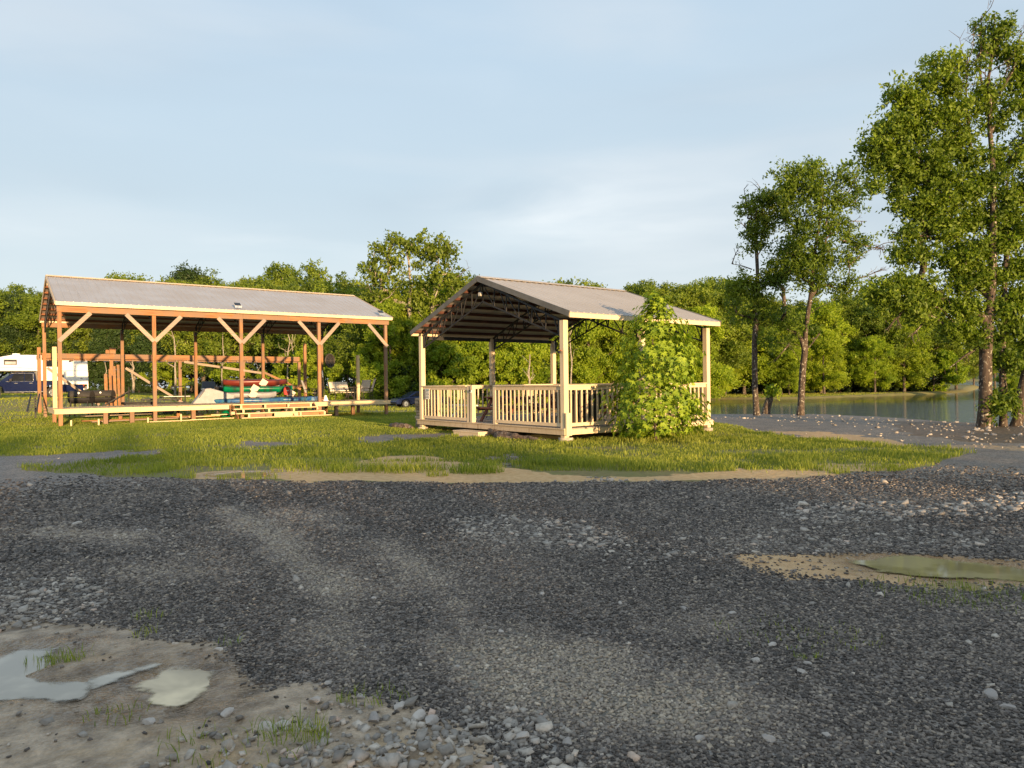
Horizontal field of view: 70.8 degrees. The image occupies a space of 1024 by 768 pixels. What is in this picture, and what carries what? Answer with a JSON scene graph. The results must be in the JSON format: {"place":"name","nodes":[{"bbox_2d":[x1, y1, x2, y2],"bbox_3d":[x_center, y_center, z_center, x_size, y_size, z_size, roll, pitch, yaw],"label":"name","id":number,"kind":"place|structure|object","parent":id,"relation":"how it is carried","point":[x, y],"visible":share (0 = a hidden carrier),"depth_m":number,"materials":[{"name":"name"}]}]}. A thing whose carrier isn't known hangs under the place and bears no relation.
{"place":"outdoors","nodes":[
{"label":"outdoors","id":0,"kind":"place"},
{"bbox_2d":[157,712,314,767],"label":"sparse grass","id":1,"kind":"structure","parent":0,"point":[222,741],"depth_m":3.10,"materials":[{"name":"green plant"}]},
{"bbox_2d":[0,392,905,419],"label":"field grass","id":2,"kind":"structure","parent":0,"point":[375,407],"depth_m":52.03,"materials":[{"name":"green plant"}]},
{"bbox_2d":[0,379,992,483],"bbox_3d":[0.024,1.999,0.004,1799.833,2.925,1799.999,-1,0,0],"label":"lawn","id":3,"kind":"structure","parent":0,"point":[598,472],"depth_m":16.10,"materials":[{"name":"green plant"}]},
{"bbox_2d":[0,290,41,356],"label":"tree","id":4,"kind":"object","parent":3,"relation":"on","point":[11,333],"visible":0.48,"depth_m":110.59,"materials":[{"name":"green plant"}]},
{"bbox_2d":[0,372,86,397],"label":"pickup truck","id":5,"kind":"object","parent":3,"relation":"on","point":[19,382],"visible":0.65,"depth_m":51.90,"materials":[{"name":"blue paint"}]},
{"bbox_2d":[0,353,88,388],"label":"truck camper","id":6,"kind":"object","parent":5,"relation":"on","point":[74,372],"visible":0.57,"depth_m":52.76,"materials":[{"name":"white metal"}]},
{"bbox_2d":[0,291,91,354],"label":"tree","id":7,"kind":"object","parent":3,"relation":"on","point":[21,321],"visible":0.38,"depth_m":110.06,"materials":[{"name":"green plant"}]},
{"bbox_2d":[39,327,94,392],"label":"tree","id":8,"kind":"object","parent":3,"relation":"on","point":[51,329],"visible":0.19,"depth_m":108.92,"materials":[{"name":"green plant"}]},
{"bbox_2d":[63,391,94,416],"bbox_3d":[-22.196,1.014,36.707,1.480,1.338,0.645,-1,0,-6],"label":"barrel grill","id":9,"kind":"object","parent":3,"relation":"on","point":[90,395],"visible":0.84,"depth_m":36.52,"materials":[{"name":"black metal"}]},
{"bbox_2d":[34,328,130,390],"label":"tree","id":10,"kind":"object","parent":3,"relation":"on","point":[83,332],"visible":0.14,"depth_m":109.73,"materials":[{"name":"green plant"}]},
{"bbox_2d":[86,390,115,414],"bbox_3d":[-21.569,0.997,37.542,1.480,1.337,0.645,-1,0,-6],"label":"barrel grill","id":11,"kind":"object","parent":3,"relation":"on","point":[104,396],"visible":0.69,"depth_m":37.38,"materials":[{"name":"black metal"}]},
{"bbox_2d":[87,361,130,391],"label":"shrub","id":12,"kind":"object","parent":3,"relation":"on","point":[93,379],"visible":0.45,"depth_m":110.65,"materials":[{"name":"green plant"}]},
{"bbox_2d":[84,329,137,378],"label":"tree","id":13,"kind":"object","parent":3,"relation":"on","point":[104,341],"visible":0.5,"depth_m":108.51,"materials":[{"name":"green plant"}]},
{"bbox_2d":[120,361,162,391],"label":"shrub","id":14,"kind":"object","parent":3,"relation":"on","point":[139,383],"visible":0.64,"depth_m":111.33,"materials":[{"name":"green plant"}]},
{"bbox_2d":[103,386,188,414],"bbox_3d":[-19.766,0.905,38.437,4.419,1.590,1.450,-1,0,-31],"label":"flat trailer","id":15,"kind":"object","parent":3,"relation":"on","point":[158,403],"visible":0.53,"depth_m":38.22,"materials":[{"name":"black metal"}]},
{"bbox_2d":[124,330,181,392],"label":"tree","id":16,"kind":"object","parent":3,"relation":"on","point":[143,345],"visible":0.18,"depth_m":108.85,"materials":[{"name":"green plant"}]},
{"bbox_2d":[136,361,193,393],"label":"shrub","id":17,"kind":"object","parent":3,"relation":"on","point":[166,375],"visible":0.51,"depth_m":109.31,"materials":[{"name":"green plant"}]},
{"bbox_2d":[161,260,210,388],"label":"tree","id":18,"kind":"object","parent":3,"relation":"on","point":[183,273],"visible":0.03,"depth_m":121.16,"materials":[{"name":"green plant"}]},
{"bbox_2d":[156,331,245,382],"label":"tree","id":19,"kind":"object","parent":3,"relation":"on","point":[184,346],"visible":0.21,"depth_m":105.67,"materials":[{"name":"green plant"}]},
{"bbox_2d":[36,275,392,425],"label":"open shed","id":20,"kind":"structure","parent":3,"relation":"on","point":[72,303],"depth_m":35.85,"materials":[{"name":"brown wood"}]},
{"bbox_2d":[179,279,277,378],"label":"tree","id":21,"kind":"object","parent":3,"relation":"on","point":[212,346],"visible":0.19,"depth_m":100.93,"materials":[{"name":"green plant"}]},
{"bbox_2d":[208,353,256,385],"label":"shrub","id":22,"kind":"object","parent":3,"relation":"on","point":[215,374],"visible":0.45,"depth_m":102.83,"materials":[{"name":"green plant"}]},
{"bbox_2d":[224,279,287,370],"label":"tree","id":23,"kind":"object","parent":3,"relation":"on","point":[246,349],"visible":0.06,"depth_m":101.86,"materials":[{"name":"green plant"}]},
{"bbox_2d":[206,405,313,413],"bbox_3d":[-14.704,0.956,42.120,5.500,1.650,2.600,-1,0,-36],"label":"kayak rack","id":24,"kind":"object","parent":3,"relation":"on","point":[217,411],"visible":0.2,"depth_m":41.75,"materials":[{"name":"black metal"}]},
{"bbox_2d":[191,388,234,403],"bbox_3d":[-16.649,0.704,40.036,2.271,0.949,0.550,-1,0,-36],"label":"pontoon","id":25,"kind":"object","parent":24,"relation":"on","point":[208,395],"visible":0.61,"depth_m":39.76,"materials":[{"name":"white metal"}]},
{"bbox_2d":[214,390,283,405],"bbox_3d":[-14.958,0.775,40.692,3.900,0.885,0.948,-1,0,-22],"label":"kayak","id":26,"kind":"object","parent":24,"relation":"on","point":[252,395],"visible":0.77,"depth_m":40.48,"materials":[{"name":"blue plastic"}]},
{"bbox_2d":[223,379,286,385],"bbox_3d":[-15.231,-0.076,42.732,3.600,0.464,0.948,-1,0,-26],"label":"kayak","id":27,"kind":"object","parent":24,"relation":"on","point":[256,382],"visible":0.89,"depth_m":42.37,"materials":[{"name":"red plastic"}]},
{"bbox_2d":[222,379,292,392],"bbox_3d":[-14.932,0.111,42.330,3.900,0.885,0.948,-1,0,-24],"label":"kayak","id":28,"kind":"object","parent":24,"relation":"on","point":[264,386],"visible":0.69,"depth_m":42.14,"materials":[{"name":"green plastic"}]},
{"bbox_2d":[248,277,307,376],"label":"tree","id":29,"kind":"object","parent":3,"relation":"on","point":[269,345],"visible":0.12,"depth_m":98.49,"materials":[{"name":"green plant"}]},
{"bbox_2d":[254,261,307,385],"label":"tree","id":30,"kind":"object","parent":3,"relation":"on","point":[273,271],"visible":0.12,"depth_m":117.46,"materials":[{"name":"green plant"}]},
{"bbox_2d":[255,350,311,395],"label":"shrub","id":31,"kind":"object","parent":3,"relation":"on","point":[280,369],"visible":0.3,"depth_m":88.93,"materials":[{"name":"green plant"}]},
{"bbox_2d":[279,258,349,393],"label":"tree","id":32,"kind":"object","parent":3,"relation":"on","point":[312,272],"visible":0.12,"depth_m":110.23,"materials":[{"name":"green plant"}]},
{"bbox_2d":[273,279,357,370],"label":"tree","id":33,"kind":"object","parent":3,"relation":"on","point":[327,287],"visible":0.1,"depth_m":91.91,"materials":[{"name":"green plant"}]},
{"bbox_2d":[280,343,353,396],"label":"shrub","id":34,"kind":"object","parent":3,"relation":"on","point":[311,353],"visible":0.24,"depth_m":83.25,"materials":[{"name":"green plant"}]},
{"bbox_2d":[308,351,364,399],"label":"shrub","id":35,"kind":"object","parent":3,"relation":"on","point":[332,375],"visible":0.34,"depth_m":77.54,"materials":[{"name":"green plant"}]},
{"bbox_2d":[302,283,371,397],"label":"tree","id":36,"kind":"object","parent":3,"relation":"on","point":[338,291],"visible":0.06,"depth_m":88.69,"materials":[{"name":"green plant"}]},
{"bbox_2d":[323,285,406,373],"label":"tree","id":37,"kind":"object","parent":3,"relation":"on","point":[352,341],"visible":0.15,"depth_m":77.18,"materials":[{"name":"green plant"}]},
{"bbox_2d":[343,342,418,404],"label":"shrub","id":38,"kind":"object","parent":3,"relation":"on","point":[371,348],"visible":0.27,"depth_m":74.26,"materials":[{"name":"green plant"}]},
{"bbox_2d":[352,298,430,404],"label":"tree","id":39,"kind":"object","parent":3,"relation":"on","point":[396,331],"visible":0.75,"depth_m":72.75,"materials":[{"name":"green plant"}]},
{"bbox_2d":[378,365,418,404],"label":"shrub","id":40,"kind":"object","parent":3,"relation":"on","point":[405,372],"visible":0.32,"depth_m":73.07,"materials":[{"name":"green plant"}]},
{"bbox_2d":[366,290,440,395],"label":"tree","id":41,"kind":"object","parent":3,"relation":"on","point":[416,315],"visible":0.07,"depth_m":76.13,"materials":[{"name":"green plant"}]},
{"bbox_2d":[353,227,472,381],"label":"tall tree","id":42,"kind":"object","parent":3,"relation":"on","point":[432,252],"visible":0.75,"depth_m":75.50,"materials":[{"name":"green plant"}]},
{"bbox_2d":[390,391,442,407],"bbox_3d":[-8.736,1.381,66.034,4.783,1.439,1.820,-1,0,-32],"label":"sedan car","id":43,"kind":"object","parent":3,"relation":"on","point":[406,400],"visible":0.52,"depth_m":64.89,"materials":[{"name":"blue paint"}]},
{"bbox_2d":[391,347,447,404],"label":"shrub","id":44,"kind":"object","parent":3,"relation":"on","point":[431,375],"visible":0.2,"depth_m":73.98,"materials":[{"name":"green plant"}]},
{"bbox_2d":[399,279,470,366],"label":"tree","id":45,"kind":"object","parent":3,"relation":"on","point":[439,296],"visible":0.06,"depth_m":78.00,"materials":[{"name":"green plant"}]},
{"bbox_2d":[418,340,481,404],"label":"shrub","id":46,"kind":"object","parent":3,"relation":"on","point":[442,351],"visible":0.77,"depth_m":73.25,"materials":[{"name":"green plant"}]},
{"bbox_2d":[428,341,503,404],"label":"shrub","id":47,"kind":"object","parent":3,"relation":"on","point":[479,349],"visible":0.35,"depth_m":75.25,"materials":[{"name":"green plant"}]},
{"bbox_2d":[0,282,950,394],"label":"woodland","id":48,"kind":"object","parent":3,"relation":"on","point":[188,377],"visible":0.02,"depth_m":126.86,"materials":[{"name":"green plant"}]},
{"bbox_2d":[474,349,533,403],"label":"shrub","id":49,"kind":"object","parent":3,"relation":"on","point":[500,360],"visible":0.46,"depth_m":74.55,"materials":[{"name":"green plant"}]},
{"bbox_2d":[479,343,550,403],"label":"shrub","id":50,"kind":"object","parent":3,"relation":"on","point":[541,354],"visible":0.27,"depth_m":75.81,"materials":[{"name":"green plant"}]},
{"bbox_2d":[497,328,569,393],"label":"tree","id":51,"kind":"object","parent":3,"relation":"on","point":[539,376],"visible":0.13,"depth_m":77.11,"materials":[{"name":"green plant"}]},
{"bbox_2d":[524,453,600,465],"bbox_3d":[0.947,1.409,13.562,1.543,0.224,1.115,-1,0,0],"label":"grass tuft","id":52,"kind":"object","parent":3,"relation":"on","point":[575,458],"visible":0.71,"depth_m":13.41,"materials":[{"name":"green plant"}]},
{"bbox_2d":[410,275,721,441],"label":"pavilion","id":53,"kind":"structure","parent":3,"relation":"on","point":[504,310],"depth_m":21.93,"materials":[{"name":"beige paint"}]},
{"bbox_2d":[476,396,546,421],"bbox_3d":[-0.088,0.769,22.091,1.668,0.770,1.600,-1,0,-42],"label":"picnic table","id":54,"kind":"object","parent":53,"relation":"on","point":[488,407],"visible":0.56,"depth_m":21.96,"materials":[{"name":"red wood"}]},
{"bbox_2d":[555,392,585,426],"bbox_3d":[1.533,0.673,19.140,0.560,0.915,0.660,-1,0,-37],"label":"waste bin","id":55,"kind":"object","parent":53,"relation":"on","point":[578,408],"visible":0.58,"depth_m":18.95,"materials":[{"name":"beige metal"}]},
{"bbox_2d":[583,392,600,425],"bbox_3d":[2.022,0.666,19.488,0.560,0.915,0.660,-1,0,-37],"label":"waste bin","id":56,"kind":"object","parent":53,"relation":"on","point":[589,407],"visible":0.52,"depth_m":19.24,"materials":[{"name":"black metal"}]},
{"bbox_2d":[543,344,608,389],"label":"shrub","id":57,"kind":"object","parent":3,"relation":"on","point":[599,371],"visible":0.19,"depth_m":80.28,"materials":[{"name":"green plant"}]},
{"bbox_2d":[547,318,627,383],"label":"tree","id":58,"kind":"object","parent":3,"relation":"on","point":[589,357],"visible":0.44,"depth_m":80.06,"materials":[{"name":"green plant"}]},
{"bbox_2d":[551,276,635,363],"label":"tree","id":59,"kind":"object","parent":3,"relation":"on","point":[585,283],"visible":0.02,"depth_m":85.56,"materials":[{"name":"green plant"}]},
{"bbox_2d":[576,320,649,392],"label":"tree","id":60,"kind":"object","parent":3,"relation":"on","point":[601,342],"visible":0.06,"depth_m":82.38,"materials":[{"name":"green plant"}]},
{"bbox_2d":[603,279,691,347],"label":"tree","id":61,"kind":"object","parent":3,"relation":"on","point":[673,298],"visible":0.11,"depth_m":89.21,"materials":[{"name":"green plant"}]},
{"bbox_2d":[592,287,715,440],"bbox_3d":[3.663,-0.442,18.302,3.028,4.037,2.688,-1,0,-43],"label":"sweetgum sapling","id":62,"kind":"object","parent":3,"relation":"on","point":[675,366],"visible":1,"depth_m":17.93,"materials":[{"name":"green plant"}]},
{"bbox_2d":[645,304,702,395],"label":"tree","id":63,"kind":"object","parent":3,"relation":"on","point":[668,339],"visible":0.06,"depth_m":83.44,"materials":[{"name":"green plant"}]},
{"bbox_2d":[666,343,717,398],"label":"shrub","id":64,"kind":"object","parent":3,"relation":"on","point":[700,371],"visible":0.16,"depth_m":82.67,"materials":[{"name":"green plant"}]},
{"bbox_2d":[653,283,731,359],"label":"tree","id":65,"kind":"object","parent":3,"relation":"on","point":[692,297],"visible":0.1,"depth_m":90.97,"materials":[{"name":"green plant"}]},
{"bbox_2d":[671,302,741,398],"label":"tree","id":66,"kind":"object","parent":3,"relation":"on","point":[722,376],"visible":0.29,"depth_m":86.43,"materials":[{"name":"green plant"}]},
{"bbox_2d":[664,280,751,367],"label":"tree","id":67,"kind":"object","parent":3,"relation":"on","point":[706,299],"visible":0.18,"depth_m":91.67,"materials":[{"name":"green plant"}]},
{"bbox_2d":[695,275,779,394],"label":"tree","id":68,"kind":"object","parent":3,"relation":"on","point":[734,348],"visible":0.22,"depth_m":94.56,"materials":[{"name":"green plant"}]},
{"bbox_2d":[722,300,790,394],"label":"tree","id":69,"kind":"object","parent":3,"relation":"on","point":[747,369],"visible":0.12,"depth_m":102.80,"materials":[{"name":"green plant"}]},
{"bbox_2d":[758,296,812,393],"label":"tree","id":70,"kind":"object","parent":3,"relation":"on","point":[792,308],"visible":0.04,"depth_m":105.76,"materials":[{"name":"green plant"}]},
{"bbox_2d":[758,314,817,393],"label":"tree","id":71,"kind":"object","parent":3,"relation":"on","point":[769,378],"visible":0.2,"depth_m":102.97,"materials":[{"name":"green plant"}]},
{"bbox_2d":[769,345,809,394],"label":"tree","id":72,"kind":"object","parent":3,"relation":"on","point":[790,381],"visible":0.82,"depth_m":101.19,"materials":[{"name":"green plant"}]},
{"bbox_2d":[797,326,848,393],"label":"tree","id":73,"kind":"object","parent":3,"relation":"on","point":[822,344],"visible":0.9,"depth_m":102.08,"materials":[{"name":"green plant"}]},
{"bbox_2d":[798,298,867,392],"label":"tree","id":74,"kind":"object","parent":3,"relation":"on","point":[826,314],"visible":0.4,"depth_m":106.14,"materials":[{"name":"green plant"}]},
{"bbox_2d":[810,293,877,391],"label":"tree","id":75,"kind":"object","parent":3,"relation":"on","point":[847,304],"visible":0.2,"depth_m":108.84,"materials":[{"name":"green plant"}]},
{"bbox_2d":[847,334,901,392],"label":"tree","id":76,"kind":"object","parent":3,"relation":"on","point":[875,345],"visible":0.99,"depth_m":104.50,"materials":[{"name":"green plant"}]},
{"bbox_2d":[829,300,920,391],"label":"tree","id":77,"kind":"object","parent":3,"relation":"on","point":[880,327],"visible":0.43,"depth_m":107.16,"materials":[{"name":"green plant"}]},
{"bbox_2d":[865,314,938,391],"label":"tree","id":78,"kind":"object","parent":3,"relation":"on","point":[924,355],"visible":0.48,"depth_m":106.61,"materials":[{"name":"green plant"}]},
{"bbox_2d":[884,343,924,387],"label":"tree","id":79,"kind":"object","parent":3,"relation":"on","point":[909,372],"visible":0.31,"depth_m":107.60,"materials":[{"name":"green plant"}]},
{"bbox_2d":[909,348,972,391],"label":"tree","id":80,"kind":"object","parent":3,"relation":"on","point":[945,358],"visible":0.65,"depth_m":108.94,"materials":[{"name":"green plant"}]},
{"bbox_2d":[909,316,978,378],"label":"tree","id":81,"kind":"object","parent":3,"relation":"on","point":[960,353],"visible":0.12,"depth_m":111.17,"materials":[{"name":"green plant"}]},
{"bbox_2d":[935,326,997,388],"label":"tree","id":82,"kind":"object","parent":3,"relation":"on","point":[974,369],"visible":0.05,"depth_m":119.31,"materials":[{"name":"green plant"}]},
{"bbox_2d":[0,405,1023,767],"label":"gravel road","id":83,"kind":"structure","parent":0,"point":[994,455],"depth_m":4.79,"materials":[{"name":"grey gravel"}]},
{"bbox_2d":[0,619,501,767],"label":"mud","id":84,"kind":"structure","parent":83,"relation":"on","point":[109,745],"depth_m":3.39,"materials":[{"name":"soil"}]},
{"bbox_2d":[0,648,91,701],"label":"puddle","id":85,"kind":"object","parent":84,"relation":"on","point":[16,682],"visible":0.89,"depth_m":3.79,"materials":[{"name":"liquid"}]},
{"bbox_2d":[87,663,159,688],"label":"puddle","id":86,"kind":"object","parent":84,"relation":"on","point":[97,682],"visible":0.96,"depth_m":3.87,"materials":[{"name":"liquid"}]},
{"bbox_2d":[136,668,212,705],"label":"puddle","id":87,"kind":"object","parent":84,"relation":"on","point":[177,687],"visible":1,"depth_m":3.74,"materials":[{"name":"liquid"}]},
{"bbox_2d":[254,701,326,745],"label":"sparse grass","id":88,"kind":"structure","parent":84,"relation":"on","point":[275,729],"depth_m":3.18,"materials":[{"name":"green plant"}]},
{"bbox_2d":[287,709,331,745],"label":"sparse grass","id":89,"kind":"structure","parent":84,"relation":"on","point":[324,728],"depth_m":3.13,"materials":[{"name":"green plant"}]},
{"bbox_2d":[0,414,1023,767],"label":"loose stones","id":90,"kind":"object","parent":83,"relation":"on","point":[422,744],"visible":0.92,"depth_m":3.40,"materials":[{"name":"grey stone"}]},
{"bbox_2d":[193,431,1023,591],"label":"sand","id":91,"kind":"structure","parent":83,"relation":"on","point":[514,475],"depth_m":11.53,"materials":[{"name":"beige sand"}]},
{"bbox_2d":[271,454,359,469],"bbox_3d":[-3.684,1.468,13.575,1.769,0.223,1.170,-1,0,0],"label":"grass tuft","id":92,"kind":"object","parent":91,"relation":"on","point":[311,462],"visible":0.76,"depth_m":13.52,"materials":[{"name":"green plant"}]},
{"bbox_2d":[321,459,382,472],"bbox_3d":[-2.820,1.459,12.895,1.277,0.222,0.861,-1,0,0],"label":"grass tuft","id":93,"kind":"object","parent":91,"relation":"on","point":[340,468],"visible":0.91,"depth_m":12.81,"materials":[{"name":"green plant"}]},
{"bbox_2d":[368,457,447,473],"bbox_3d":[-1.848,1.445,12.827,1.504,0.223,1.048,-1,0,0],"label":"grass tuft","id":94,"kind":"object","parent":91,"relation":"on","point":[410,466],"visible":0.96,"depth_m":12.71,"materials":[{"name":"green plant"}]},
{"bbox_2d":[443,459,505,474],"bbox_3d":[-0.626,1.420,12.465,1.010,0.245,0.888,-1,0,-32],"label":"grass tuft","id":95,"kind":"object","parent":91,"relation":"on","point":[475,468],"visible":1,"depth_m":12.35,"materials":[{"name":"green plant"}]},
{"bbox_2d":[851,555,1023,580],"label":"puddle","id":96,"kind":"object","parent":91,"relation":"on","point":[917,566],"visible":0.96,"depth_m":5.87,"materials":[{"name":"green liquid"}]},
{"bbox_2d":[859,572,1023,613],"bbox_3d":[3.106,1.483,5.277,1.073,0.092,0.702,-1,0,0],"label":"sparse grass","id":97,"kind":"structure","parent":91,"relation":"on","point":[867,579],"depth_m":5.28,"materials":[{"name":"green plant"}]},
{"bbox_2d":[718,178,785,415],"bbox_3d":[10.863,-3.799,32.678,3.024,11.033,2.047,-1,0,0],"label":"lakeside tree","id":98,"kind":"object","parent":83,"relation":"on","point":[757,225],"visible":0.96,"depth_m":32.47,"materials":[{"name":"green plant"}]},
{"bbox_2d":[750,154,895,414],"bbox_3d":[14.085,-4.299,32.411,6.602,11.992,2.537,-1,0,0],"label":"lakeside tree","id":99,"kind":"object","parent":83,"relation":"on","point":[797,260],"visible":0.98,"depth_m":32.19,"materials":[{"name":"green plant"}]},
{"bbox_2d":[849,0,1023,426],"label":"oak","id":100,"kind":"object","parent":83,"relation":"on","point":[928,212],"visible":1,"depth_m":22.03,"materials":[{"name":"green plant"}]},
{"bbox_2d":[0,0,1023,388],"label":"sky","id":101,"kind":"structure","parent":0,"point":[614,143],"materials":[{"name":"blue"}]},
{"bbox_2d":[692,380,978,399],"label":"lake shore","id":102,"kind":"structure","parent":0,"point":[969,388],"depth_m":98.98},
{"bbox_2d":[761,383,782,413],"bbox_3d":[12.287,0.815,34.039,1.056,1.838,1.061,-1,0,0],"label":"tree stump","id":103,"kind":"object","parent":102,"relation":"on","point":[772,391],"visible":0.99,"depth_m":33.95,"materials":[{"name":"green plant"}]},
{"bbox_2d":[697,381,1023,423],"bbox_3d":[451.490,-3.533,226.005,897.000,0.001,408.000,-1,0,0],"label":"lake water","id":104,"kind":"structure","parent":0,"point":[953,407],"depth_m":62.46,"materials":[{"name":"liquid"}]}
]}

